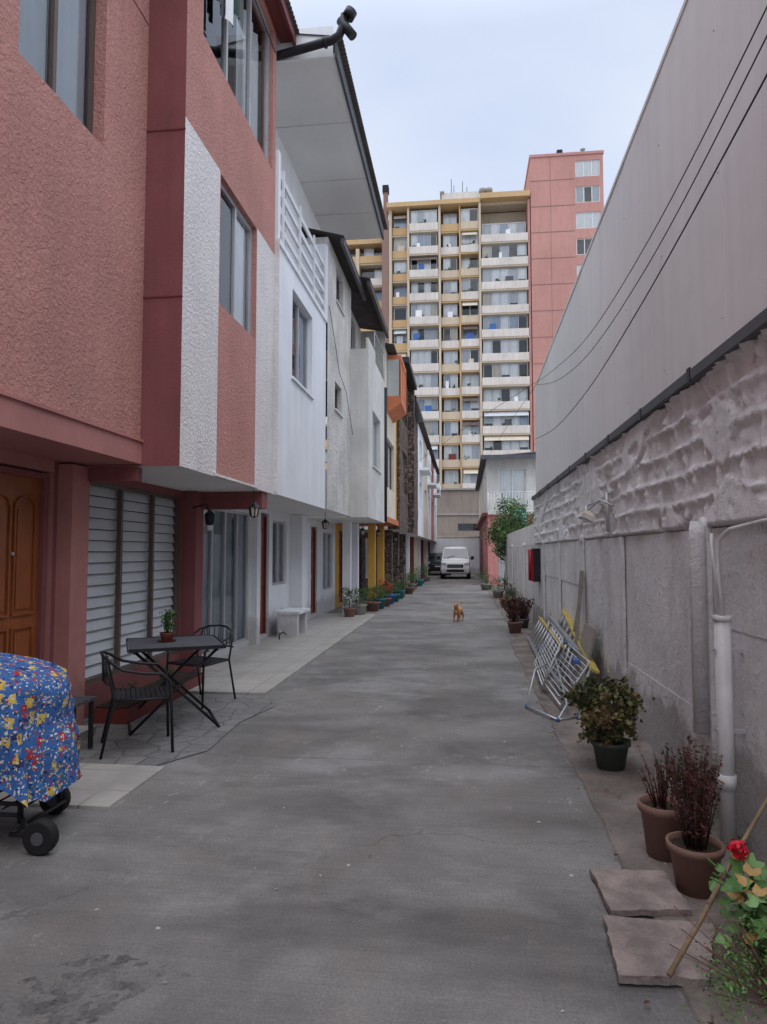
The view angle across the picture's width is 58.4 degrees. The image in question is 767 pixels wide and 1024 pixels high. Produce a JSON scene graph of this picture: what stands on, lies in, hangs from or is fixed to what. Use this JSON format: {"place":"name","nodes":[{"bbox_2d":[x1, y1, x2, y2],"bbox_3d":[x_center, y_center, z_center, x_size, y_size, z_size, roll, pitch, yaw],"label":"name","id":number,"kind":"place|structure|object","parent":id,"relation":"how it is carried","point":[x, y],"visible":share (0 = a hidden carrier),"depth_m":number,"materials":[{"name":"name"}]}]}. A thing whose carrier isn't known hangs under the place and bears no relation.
{"place":"outdoors","nodes":[
{"label":"outdoors","id":0,"kind":"place"},
{"bbox_2d":[188,613,375,695],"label":"tiled pavement","id":1,"kind":"structure","parent":0,"point":[267,665],"depth_m":10.14,"materials":[{"name":"white tile"}]},
{"bbox_2d":[53,464,203,724],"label":"columns","id":2,"kind":"structure","parent":1,"relation":"on","point":[70,619],"depth_m":6.20,"materials":[{"name":"pink paint"}]},
{"bbox_2d":[249,509,260,644],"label":"columns","id":3,"kind":"structure","parent":1,"relation":"on","point":[255,574],"depth_m":11.61,"materials":[{"name":"white paint"}]},
{"bbox_2d":[276,608,309,636],"bbox_3d":[-1.705,2.084,12.990,0.440,0.465,0.880,0,-3,7],"label":"white masonry bench","id":4,"kind":"object","parent":1,"relation":"on","point":[292,622],"visible":0.95,"depth_m":12.60,"materials":[{"name":"paint"}]},
{"bbox_2d":[290,514,307,607],"bbox_3d":[-1.789,1.235,14.511,0.250,2.345,0.500,0,-3,7],"label":"column","id":5,"kind":"object","parent":1,"relation":"on","point":[298,558],"visible":0.71,"depth_m":14.29,"materials":[{"name":"white paint"}]},
{"bbox_2d":[269,237,350,634],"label":"walls","id":6,"kind":"structure","parent":1,"relation":"on","point":[338,465],"depth_m":13.90,"materials":[{"name":"white paint"}]},
{"bbox_2d":[277,524,280,581],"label":"curtains","id":7,"kind":"object","parent":6,"relation":"attached to","point":[278,560],"visible":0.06,"depth_m":13.89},
{"bbox_2d":[272,381,326,582],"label":"interiors","id":8,"kind":"object","parent":6,"relation":"attached to","point":[274,523],"visible":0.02,"depth_m":14.02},
{"bbox_2d":[272,276,344,584],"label":"windows","id":9,"kind":"structure","parent":6,"relation":"attached to","point":[275,582],"depth_m":13.94,"materials":[{"name":"glass"}]},
{"bbox_2d":[338,585,360,616],"bbox_3d":[-0.879,2.159,16.518,0.545,0.770,0.464,-2,-4,34],"label":"potted plant","id":10,"kind":"object","parent":1,"relation":"on","point":[349,611],"visible":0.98,"depth_m":16.44,"materials":[{"name":"green plant"}]},
{"bbox_2d":[342,521,358,614],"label":"columns","id":11,"kind":"structure","parent":1,"relation":"on","point":[350,553],"depth_m":17.03,"materials":[{"name":"white paint"}]},
{"bbox_2d":[351,587,370,614],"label":"potted plant","id":12,"kind":"object","parent":1,"relation":"on","point":[360,610],"visible":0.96,"depth_m":16.97,"materials":[{"name":"green plant"}]},
{"bbox_2d":[0,573,697,1023],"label":"road","id":13,"kind":"structure","parent":0,"point":[440,891],"depth_m":3.49,"materials":[{"name":"concrete"}]},
{"bbox_2d":[0,653,81,855],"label":"covered barbecue cart","id":14,"kind":"object","parent":13,"relation":"on","point":[39,744],"visible":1,"depth_m":3.78,"materials":[{"name":"fabric"}]},
{"bbox_2d":[0,763,164,809],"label":"tiled slab","id":15,"kind":"structure","parent":13,"relation":"on","point":[102,786],"depth_m":4.66,"materials":[{"name":"white tile"}]},
{"bbox_2d":[77,725,95,741],"bbox_3d":[-2.773,1.876,5.437,0.400,0.080,1.150,0,-3,7],"label":"step","id":16,"kind":"object","parent":13,"relation":"on","point":[83,729],"visible":0.18,"depth_m":5.84,"materials":[{"name":"concrete"}]},
{"bbox_2d":[0,954,191,1023],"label":"concrete patch","id":17,"kind":"object","parent":13,"relation":"on","point":[35,1006],"visible":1,"depth_m":2.50,"materials":[{"name":"concrete"}]},
{"bbox_2d":[79,694,274,765],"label":"crazy paving","id":18,"kind":"structure","parent":13,"relation":"on","point":[147,742],"depth_m":6.04,"materials":[{"name":"stone"}]},
{"bbox_2d":[73,696,95,747],"bbox_3d":[-2.494,1.692,5.423,0.280,0.405,0.325,0,-3,7],"label":"side table","id":19,"kind":"object","parent":18,"relation":"on","point":[80,700],"visible":0.34,"depth_m":5.52,"materials":[{"name":"grey metal"}]},
{"bbox_2d":[99,651,173,758],"bbox_3d":[-2.020,1.523,5.601,0.569,0.789,0.554,1,-4,-21],"label":"metal chair","id":20,"kind":"object","parent":18,"relation":"on","point":[107,673],"visible":1,"depth_m":5.46,"materials":[{"name":"metal"}]},
{"bbox_2d":[126,634,225,735],"bbox_3d":[-1.958,1.587,6.392,0.835,0.753,0.835,1,-4,-21],"label":"folding table","id":21,"kind":"object","parent":18,"relation":"on","point":[143,645],"visible":0.91,"depth_m":6.21,"materials":[{"name":"grey metal"}]},
{"bbox_2d":[158,609,178,641],"bbox_3d":[-2.035,1.062,6.451,0.168,0.309,0.168,-3,-4,38],"label":"potted plant","id":22,"kind":"object","parent":21,"relation":"on","point":[167,636],"visible":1,"depth_m":6.43,"materials":[{"name":"green plant"}]},
{"bbox_2d":[166,624,235,708],"bbox_3d":[-1.938,1.622,7.326,0.554,0.789,0.569,-2,-4,27],"label":"metal chair","id":23,"kind":"object","parent":18,"relation":"on","point":[196,661],"visible":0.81,"depth_m":7.34,"materials":[{"name":"metal"}]},
{"bbox_2d":[211,130,327,657],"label":"walls","id":24,"kind":"structure","parent":13,"relation":"on","point":[301,444],"depth_m":11.34,"materials":[{"name":"white paint"}]},
{"bbox_2d":[202,315,302,652],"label":"curtains","id":25,"kind":"object","parent":24,"relation":"attached to","point":[216,571],"visible":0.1,"depth_m":10.77,"materials":[{"name":"fabric"}]},
{"bbox_2d":[202,186,314,655],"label":"windows","id":26,"kind":"structure","parent":24,"relation":"attached to","point":[298,309],"depth_m":10.94,"materials":[{"name":"glass"}]},
{"bbox_2d":[260,514,266,633],"bbox_3d":[-2.267,1.121,12.325,0.110,2.180,0.760,0,-3,7],"label":"door","id":27,"kind":"structure","parent":24,"relation":"attached to","point":[263,573],"depth_m":12.60,"materials":[{"name":"red paint"}]},
{"bbox_2d":[292,305,303,376],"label":"interiors","id":28,"kind":"object","parent":24,"relation":"attached to","point":[293,340],"depth_m":11.63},
{"bbox_2d":[280,170,325,314],"bbox_3d":[-1.268,-4.230,11.154,0.060,1.070,3.060,0,-3,7],"label":"balcony railing","id":29,"kind":"object","parent":24,"relation":"on","point":[285,221],"visible":0.88,"depth_m":10.76,"materials":[{"name":"metal"}]},
{"bbox_2d":[276,26,387,239],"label":"roof","id":30,"kind":"structure","parent":24,"relation":"on","point":[320,129],"depth_m":11.70,"materials":[{"name":"grey metal"}]},
{"bbox_2d":[301,227,365,300],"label":"roof","id":31,"kind":"structure","parent":24,"relation":"on","point":[343,255],"depth_m":13.78,"materials":[{"name":"grey metal"}]},
{"bbox_2d":[308,311,384,617],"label":"walls","id":32,"kind":"structure","parent":13,"relation":"on","point":[367,406],"depth_m":16.03,"materials":[{"name":"grey paint"}]},
{"bbox_2d":[311,527,315,612],"bbox_3d":[-1.768,1.416,16.566,0.110,2.080,0.660,0,-3,7],"label":"door","id":33,"kind":"structure","parent":32,"relation":"attached to","point":[313,549],"depth_m":16.76,"materials":[{"name":"red paint"}]},
{"bbox_2d":[323,534,327,587],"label":"curtains","id":34,"kind":"object","parent":32,"relation":"attached to","point":[326,560],"visible":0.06,"depth_m":18.70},
{"bbox_2d":[323,326,381,589],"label":"windows","id":35,"kind":"structure","parent":32,"relation":"attached to","point":[377,470],"depth_m":18.19,"materials":[{"name":"grey paint"}]},
{"bbox_2d":[373,420,375,466],"bbox_3d":[-0.876,-1.399,17.437,1.288,6.710,3.281,1,-3,-16],"label":"glass","id":36,"kind":"object","parent":35,"relation":"on","point":[374,443],"visible":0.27,"depth_m":17.19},
{"bbox_2d":[351,276,388,337],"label":"roof","id":37,"kind":"structure","parent":32,"relation":"on","point":[367,314],"depth_m":17.04,"materials":[{"name":"metal"}]},
{"bbox_2d":[374,331,383,379],"bbox_3d":[-0.119,-3.971,17.590,0.038,0.780,1.831,0,-3,7],"label":"balcony railing","id":38,"kind":"object","parent":32,"relation":"on","point":[382,360],"visible":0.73,"depth_m":17.80,"materials":[{"name":"metal"}]},
{"bbox_2d":[384,387,386,520],"bbox_3d":[0.056,-1.547,18.337,0.074,3.600,0.074,1,-3,-16],"label":"downpipe","id":39,"kind":"object","parent":32,"relation":"attached to","point":[385,453],"visible":1,"depth_m":18.30,"materials":[{"name":"metal"}]},
{"bbox_2d":[335,348,396,608],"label":"walls","id":40,"kind":"structure","parent":13,"relation":"on","point":[392,492],"depth_m":20.07,"materials":[{"name":"beige paint"}]},
{"bbox_2d":[339,532,341,601],"bbox_3d":[-1.336,1.627,20.234,0.110,2.080,0.760,0,-3,7],"label":"door","id":41,"kind":"structure","parent":40,"relation":"attached to","point":[340,562],"depth_m":20.48,"materials":[{"name":"red paint"}]},
{"bbox_2d":[385,355,405,525],"bbox_3d":[0.417,-2.004,20.137,0.395,4.720,3.400,0,-3,7],"label":"bay window","id":42,"kind":"structure","parent":40,"relation":"attached to","point":[396,389],"depth_m":19.27,"materials":[{"name":"orange paint"}]},
{"bbox_2d":[360,585,386,610],"bbox_3d":[-0.275,2.307,18.512,0.780,0.705,0.558,0,-3,7],"label":"potted plant","id":43,"kind":"object","parent":13,"relation":"on","point":[372,605],"visible":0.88,"depth_m":18.38,"materials":[{"name":"green plant"}]},
{"bbox_2d":[368,524,383,600],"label":"columns","id":44,"kind":"structure","parent":13,"relation":"on","point":[372,555],"depth_m":19.38,"materials":[{"name":"yellow paint"}]},
{"bbox_2d":[371,584,386,608],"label":"potted plant","id":45,"kind":"object","parent":13,"relation":"on","point":[381,599],"visible":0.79,"depth_m":19.13,"materials":[{"name":"green plant"}]},
{"bbox_2d":[359,384,417,596],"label":"walls","id":46,"kind":"structure","parent":13,"relation":"on","point":[407,500],"depth_m":24.95,"materials":[{"name":"brown stone"}]},
{"bbox_2d":[366,416,404,577],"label":"windows","id":47,"kind":"structure","parent":46,"relation":"attached to","point":[402,490],"depth_m":24.76,"materials":[{"name":"glass"}]},
{"bbox_2d":[402,357,422,421],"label":"roof","id":48,"kind":"structure","parent":46,"relation":"on","point":[410,380],"depth_m":24.37,"materials":[{"name":"black paint"}]},
{"bbox_2d":[417,421,439,473],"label":"roof","id":49,"kind":"structure","parent":46,"relation":"on","point":[425,435],"depth_m":36.13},
{"bbox_2d":[416,6,766,462],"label":"overhead cables","id":50,"kind":"object","parent":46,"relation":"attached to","point":[749,107],"visible":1,"depth_m":4.16,"materials":[{"name":"rubber"}]},
{"bbox_2d":[384,530,405,596],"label":"columns","id":51,"kind":"structure","parent":13,"relation":"on","point":[394,559],"depth_m":24.01,"materials":[{"name":"brown stone"}]},
{"bbox_2d":[406,536,429,586],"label":"columns","id":52,"kind":"structure","parent":13,"relation":"on","point":[417,551],"depth_m":35.41,"materials":[{"name":"white paint"}]},
{"bbox_2d":[410,424,436,541],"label":"walls","id":53,"kind":"structure","parent":13,"relation":"on","point":[427,515],"depth_m":36.17,"materials":[{"name":"white paint"}]},
{"bbox_2d":[419,450,440,497],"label":"balcony","id":54,"kind":"structure","parent":53,"relation":"attached to","point":[425,471],"depth_m":38.08,"materials":[{"name":"white paint"}]},
{"bbox_2d":[99,622,757,1023],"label":"scattered debris","id":55,"kind":"object","parent":13,"relation":"on","point":[611,830],"visible":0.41,"depth_m":4.36,"materials":[{"name":"concrete"}]},
{"bbox_2d":[428,553,450,574],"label":"parked car","id":56,"kind":"object","parent":13,"relation":"on","point":[434,563],"visible":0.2,"depth_m":45.87,"materials":[{"name":"paint"}]},
{"bbox_2d":[430,537,479,572],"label":"wall","id":57,"kind":"structure","parent":13,"relation":"on","point":[471,544],"depth_m":50.61,"materials":[{"name":"white paint"}]},
{"bbox_2d":[437,547,473,578],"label":"parked van","id":58,"kind":"object","parent":13,"relation":"on","point":[455,560],"visible":1,"depth_m":40.17,"materials":[{"name":"white paint"}]},
{"bbox_2d":[453,602,463,621],"bbox_3d":[1.708,2.279,15.708,0.167,0.451,0.674,-1,-3,19],"label":"dog","id":59,"kind":"object","parent":13,"relation":"on","point":[458,611],"visible":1,"depth_m":15.56},
{"bbox_2d":[475,567,492,589],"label":"potted plant","id":60,"kind":"object","parent":13,"relation":"on","point":[485,585],"visible":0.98,"depth_m":28.48,"materials":[{"name":"green plant"}]},
{"bbox_2d":[590,868,691,915],"bbox_3d":[1.180,1.758,3.174,0.373,0.028,0.420,0,-3,7],"label":"stone slab","id":61,"kind":"object","parent":13,"relation":"on","point":[625,892],"depth_m":3.13,"materials":[{"name":"stone"}]},
{"bbox_2d":[603,915,713,987],"bbox_3d":[1.127,1.730,2.712,0.476,0.034,0.432,0,-3,7],"label":"stone slab","id":62,"kind":"object","parent":13,"relation":"on","point":[643,951],"depth_m":2.68,"materials":[{"name":"stone"}]},
{"bbox_2d":[666,797,766,976],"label":"garden cane","id":63,"kind":"object","parent":62,"relation":"on","point":[688,940],"visible":0.98,"depth_m":2.69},
{"bbox_2d":[325,179,532,528],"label":"apartment tower","id":64,"kind":"structure","parent":0,"point":[449,274],"depth_m":76.05,"materials":[{"name":"concrete"}]},
{"bbox_2d":[289,0,683,220],"label":"sky","id":65,"kind":"structure","parent":0,"point":[466,91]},
{"bbox_2d":[524,148,603,451],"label":"pink tower","id":66,"kind":"structure","parent":0,"point":[566,198],"depth_m":74.52,"materials":[{"name":"paint"}]},
{"bbox_2d":[575,160,600,275],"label":"windows","id":67,"kind":"structure","parent":66,"relation":"in","point":[587,160],"depth_m":74.46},
{"bbox_2d":[487,588,766,1023],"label":"sidewalk","id":68,"kind":"structure","parent":0,"point":[626,839],"depth_m":4.21,"materials":[{"name":"concrete"}]},
{"bbox_2d":[488,576,507,597],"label":"potted plant","id":69,"kind":"object","parent":68,"relation":"on","point":[498,594],"visible":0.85,"depth_m":23.49,"materials":[{"name":"green plant"}]},
{"bbox_2d":[491,582,516,606],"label":"potted plant","id":70,"kind":"object","parent":68,"relation":"on","point":[510,593],"visible":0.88,"depth_m":19.56,"materials":[{"name":"green plant"}]},
{"bbox_2d":[500,595,522,632],"bbox_3d":[2.566,1.996,13.438,0.544,0.741,0.356,1,-4,-24],"label":"rusty potted shrub","id":71,"kind":"object","parent":68,"relation":"on","point":[514,625],"visible":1,"depth_m":13.38,"materials":[{"name":"orange plant"}]},
{"bbox_2d":[516,597,533,627],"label":"rusty potted shrub","id":72,"kind":"object","parent":68,"relation":"on","point":[524,611],"visible":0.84,"depth_m":14.20,"materials":[{"name":"orange plant"}]},
{"bbox_2d":[527,616,563,677],"bbox_3d":[2.420,1.966,10.393,0.266,0.424,3.809,0,-3,8],"label":"drying rack","id":73,"kind":"object","parent":68,"relation":"on","point":[533,646],"visible":0.84,"depth_m":10.37,"materials":[{"name":"metal"}]},
{"bbox_2d":[525,623,590,721],"bbox_3d":[1.874,1.738,7.891,0.661,0.619,3.024,0,-3,7],"label":"clothes drying rack","id":74,"kind":"object","parent":68,"relation":"on","point":[575,660],"visible":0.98,"depth_m":7.35,"materials":[{"name":"metal"}]},
{"bbox_2d":[539,615,579,691],"bbox_3d":[2.332,1.833,9.302,0.235,0.559,3.408,-1,-3,9],"label":"drying rack","id":75,"kind":"object","parent":68,"relation":"on","point":[565,635],"visible":0.69,"depth_m":8.47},
{"bbox_2d":[554,609,598,686],"bbox_3d":[2.381,1.714,8.698,0.235,0.723,3.205,-1,-3,9],"label":"yellow ladder","id":76,"kind":"object","parent":68,"relation":"on","point":[592,666],"visible":0.38,"depth_m":8.18,"materials":[{"name":"metal"}]},
{"bbox_2d":[565,571,596,686],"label":"wooden boards","id":77,"kind":"object","parent":68,"relation":"on","point":[587,637],"visible":0.55,"depth_m":7.98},
{"bbox_2d":[558,669,654,771],"bbox_3d":[1.630,1.515,5.036,0.599,0.725,0.652,1,-3,-13],"label":"jade plant","id":78,"kind":"object","parent":68,"relation":"on","point":[610,710],"visible":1,"depth_m":4.94,"materials":[{"name":"green plant"}]},
{"bbox_2d":[505,517,766,865],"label":"panel wall","id":79,"kind":"structure","parent":68,"relation":"on","point":[635,608],"depth_m":5.10,"materials":[{"name":"concrete"}]},
{"bbox_2d":[528,548,540,581],"bbox_3d":[3.015,1.065,13.779,0.235,0.660,0.450,0,-3,7],"label":"fire extinguisher box","id":80,"kind":"object","parent":79,"relation":"attached to","point":[534,564],"visible":1,"depth_m":13.56,"materials":[{"name":"red paint"}]},
{"bbox_2d":[533,328,766,544],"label":"boundary wall","id":81,"kind":"structure","parent":79,"relation":"on","point":[681,460],"depth_m":4.63,"materials":[{"name":"concrete"}]},
{"bbox_2d":[578,490,614,531],"bbox_3d":[2.188,0.008,7.158,0.282,0.409,0.820,0,-3,7],"label":"floodlight","id":82,"kind":"object","parent":81,"relation":"attached to","point":[587,515],"visible":1,"depth_m":7.03,"materials":[{"name":"metal"}]},
{"bbox_2d":[527,308,766,503],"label":"metal capping","id":83,"kind":"object","parent":81,"relation":"on","point":[748,331],"visible":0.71,"depth_m":4.58,"materials":[{"name":"metal"}]},
{"bbox_2d":[535,0,766,492],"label":"white sheet fence","id":84,"kind":"object","parent":83,"relation":"on","point":[706,295],"visible":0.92,"depth_m":5.06,"materials":[{"name":"metal"}]},
{"bbox_2d":[688,518,766,849],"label":"drain pipe","id":85,"kind":"object","parent":79,"relation":"attached to","point":[725,729],"visible":0.9,"depth_m":3.74,"materials":[{"name":"white plastic"}]},
{"bbox_2d":[637,751,685,861],"bbox_3d":[1.469,1.520,3.602,0.268,0.551,0.257,0,-3,7],"label":"rusty potted shrub","id":86,"kind":"object","parent":68,"relation":"on","point":[658,815],"visible":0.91,"depth_m":3.55,"materials":[{"name":"orange plant"}]},
{"bbox_2d":[653,743,717,826],"bbox_3d":[1.762,1.603,3.966,0.344,0.421,0.346,-2,-4,31],"label":"dry fern","id":87,"kind":"object","parent":68,"relation":"on","point":[670,775],"visible":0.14,"depth_m":4.00,"materials":[{"name":"orange plant"}]},
{"bbox_2d":[665,735,725,898],"bbox_3d":[1.467,1.427,3.237,0.259,0.693,0.287,0,-3,7],"label":"rusty potted shrub","id":88,"kind":"object","parent":68,"relation":"on","point":[694,848],"visible":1,"depth_m":3.18,"materials":[{"name":"orange plant"}]},
{"bbox_2d":[669,902,766,1023],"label":"leafy shrub","id":89,"kind":"object","parent":68,"relation":"on","point":[739,981],"visible":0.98,"depth_m":2.44,"materials":[{"name":"green plant"}]},
{"bbox_2d":[706,838,766,958],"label":"geranium","id":90,"kind":"object","parent":68,"relation":"on","point":[748,894],"visible":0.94,"depth_m":2.67,"materials":[{"name":"plant"}]},
{"label":"ground","id":91,"kind":"structure","parent":0,"visible":0},
{"bbox_2d":[0,0,343,718],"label":"walls","id":92,"kind":"structure","parent":91,"relation":"on","point":[127,339],"depth_m":6.28,"materials":[{"name":"pink paint"}]},
{"bbox_2d":[0,465,48,659],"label":"door","id":93,"kind":"structure","parent":92,"relation":"attached to","point":[23,512],"depth_m":5.74,"materials":[{"name":"brown wood"}]},
{"bbox_2d":[18,0,257,329],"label":"curtains","id":94,"kind":"object","parent":92,"relation":"attached to","point":[33,45],"visible":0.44,"depth_m":5.63,"materials":[{"name":"fabric"}]},
{"bbox_2d":[46,0,268,684],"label":"windows","id":95,"kind":"structure","parent":92,"relation":"attached to","point":[52,55],"depth_m":7.93,"materials":[{"name":"glass"}]},
{"bbox_2d":[85,485,174,677],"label":"shutter slats","id":96,"kind":"object","parent":95,"relation":"attached to","point":[100,620],"visible":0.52,"depth_m":7.51,"materials":[{"name":"metal"}]},
{"bbox_2d":[217,0,275,52],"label":"laundry","id":97,"kind":"object","parent":95,"relation":"attached to","point":[232,7],"visible":1,"depth_m":7.49,"materials":[{"name":"fabric"}]},
{"bbox_2d":[84,0,262,678],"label":"interiors","id":98,"kind":"object","parent":92,"relation":"attached to","point":[212,27],"visible":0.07,"depth_m":9.18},
{"bbox_2d":[88,467,266,509],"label":"beam","id":99,"kind":"structure","parent":92,"relation":"attached to","point":[228,500],"depth_m":8.91,"materials":[{"name":"red paint"}]},
{"bbox_2d":[193,504,214,530],"bbox_3d":[-2.279,0.066,8.696,0.292,0.350,0.140,0,-3,7],"label":"wall lamp","id":100,"kind":"object","parent":92,"relation":"attached to","point":[209,514],"visible":1,"depth_m":8.65,"materials":[{"name":"metal"}]},
{"bbox_2d":[248,490,259,517],"bbox_3d":[-1.628,-0.099,8.619,0.170,0.350,0.147,0,-3,7],"label":"hanging lantern","id":101,"kind":"object","parent":92,"relation":"hanging from","point":[253,507],"visible":1,"depth_m":8.58,"materials":[{"name":"black paint"}]},
{"bbox_2d":[265,0,299,45],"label":"roof","id":102,"kind":"structure","parent":92,"relation":"on","point":[281,13],"depth_m":9.40,"materials":[{"name":"red paint"}]},
{"bbox_2d":[276,5,356,60],"bbox_3d":[-0.952,-6.701,9.606,1.191,0.603,0.174,-1,-3,11],"label":"drain pipe","id":103,"kind":"object","parent":92,"relation":"attached to","point":[348,15],"visible":0.98,"depth_m":9.53,"materials":[{"name":"black paint"}]},
{"bbox_2d":[384,490,498,570],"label":"walls","id":104,"kind":"structure","parent":91,"relation":"on","point":[455,508],"depth_m":56.77,"materials":[{"name":"concrete"}]},
{"bbox_2d":[489,512,514,589],"bbox_3d":[5.107,1.584,28.647,1.381,3.343,1.464,-2,-4,25],"label":"leafy tree","id":105,"kind":"object","parent":91,"relation":"on","point":[495,552],"visible":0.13,"depth_m":28.51,"materials":[{"name":"green plant"}]},
{"bbox_2d":[479,458,535,584],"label":"walls","id":106,"kind":"structure","parent":91,"relation":"on","point":[490,481],"depth_m":33.31,"materials":[{"name":"paint"}]},
{"bbox_2d":[475,451,535,490],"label":"roof","id":107,"kind":"structure","parent":106,"relation":"on","point":[523,455],"depth_m":32.64,"materials":[{"name":"grey metal"}]},
{"bbox_2d":[488,491,535,514],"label":"balcony","id":108,"kind":"structure","parent":106,"relation":"attached to","point":[491,512],"depth_m":32.40,"materials":[{"name":"grey paint"}]},
{"bbox_2d":[500,470,535,507],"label":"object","id":109,"kind":"object","parent":106,"relation":"attached to","point":[518,481],"visible":0.08,"depth_m":33.38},
{"bbox_2d":[483,493,532,556],"bbox_3d":[4.522,1.123,24.553,1.926,3.792,2.122,-1,-4,20],"label":"leafy tree","id":110,"kind":"object","parent":91,"relation":"on","point":[503,531],"visible":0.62,"depth_m":24.35,"materials":[{"name":"green plant"}]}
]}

